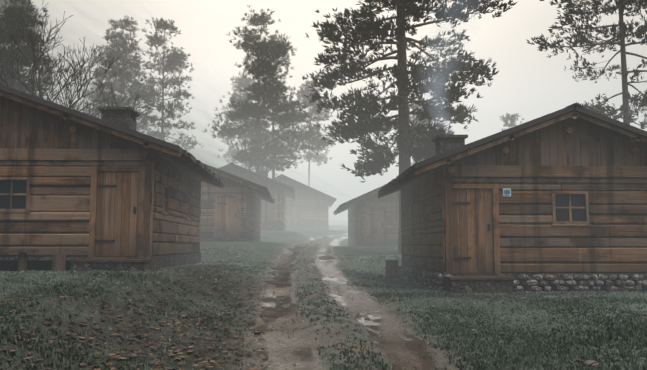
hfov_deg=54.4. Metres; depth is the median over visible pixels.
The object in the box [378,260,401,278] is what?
stump
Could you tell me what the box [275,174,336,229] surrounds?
cabin
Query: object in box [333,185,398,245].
cabin
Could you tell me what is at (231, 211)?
cabin
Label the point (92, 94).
pine
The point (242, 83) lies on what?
pine
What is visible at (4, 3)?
pine
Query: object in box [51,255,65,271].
stump
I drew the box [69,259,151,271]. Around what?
step
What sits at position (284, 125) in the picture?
pine
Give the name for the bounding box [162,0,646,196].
sky
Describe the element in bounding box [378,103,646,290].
cabin
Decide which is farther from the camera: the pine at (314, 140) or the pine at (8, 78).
the pine at (314, 140)
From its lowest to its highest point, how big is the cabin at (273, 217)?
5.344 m
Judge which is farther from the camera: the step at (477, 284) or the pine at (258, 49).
the pine at (258, 49)
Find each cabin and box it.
[0,84,223,270]
[200,163,274,241]
[217,162,295,230]
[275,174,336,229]
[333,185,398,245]
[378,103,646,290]
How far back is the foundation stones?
13.68 m
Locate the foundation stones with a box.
[398,266,646,291]
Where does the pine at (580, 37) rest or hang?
on the ground
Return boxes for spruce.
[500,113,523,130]
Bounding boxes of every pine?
[0,0,49,85]
[0,0,63,93]
[0,14,46,98]
[83,15,166,135]
[84,44,141,118]
[136,17,203,150]
[202,4,301,175]
[214,72,271,167]
[235,33,321,179]
[288,80,333,186]
[302,0,516,253]
[397,96,437,165]
[526,0,646,128]
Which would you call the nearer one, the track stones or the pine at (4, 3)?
the track stones
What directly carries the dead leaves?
on the ground
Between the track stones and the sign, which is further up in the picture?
the sign
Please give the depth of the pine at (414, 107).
106.40 m
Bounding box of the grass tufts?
[0,246,646,369]
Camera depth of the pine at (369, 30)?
26.88 m
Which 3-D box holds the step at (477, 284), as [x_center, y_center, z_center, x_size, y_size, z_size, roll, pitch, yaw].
[3.290,2.214,13.339,1.360,0.530,0.630,0,-6,-2]
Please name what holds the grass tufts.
on the ground
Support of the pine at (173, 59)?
on the ground
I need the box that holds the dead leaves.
[0,266,646,369]
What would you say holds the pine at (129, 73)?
on the ground
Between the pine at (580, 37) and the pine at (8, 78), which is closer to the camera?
the pine at (580, 37)
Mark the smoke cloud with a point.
(449, 53)
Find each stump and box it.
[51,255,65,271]
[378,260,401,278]
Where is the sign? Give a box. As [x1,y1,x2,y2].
[503,188,510,196]
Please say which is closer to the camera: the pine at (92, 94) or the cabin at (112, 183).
the cabin at (112, 183)
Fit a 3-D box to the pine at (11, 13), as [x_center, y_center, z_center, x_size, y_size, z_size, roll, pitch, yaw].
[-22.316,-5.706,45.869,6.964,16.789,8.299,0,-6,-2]
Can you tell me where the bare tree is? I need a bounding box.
[0,0,152,123]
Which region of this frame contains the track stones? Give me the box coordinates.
[150,264,597,366]
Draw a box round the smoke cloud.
[417,0,489,131]
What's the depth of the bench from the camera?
12.93 m
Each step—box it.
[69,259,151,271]
[443,276,514,293]
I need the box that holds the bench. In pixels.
[0,249,38,271]

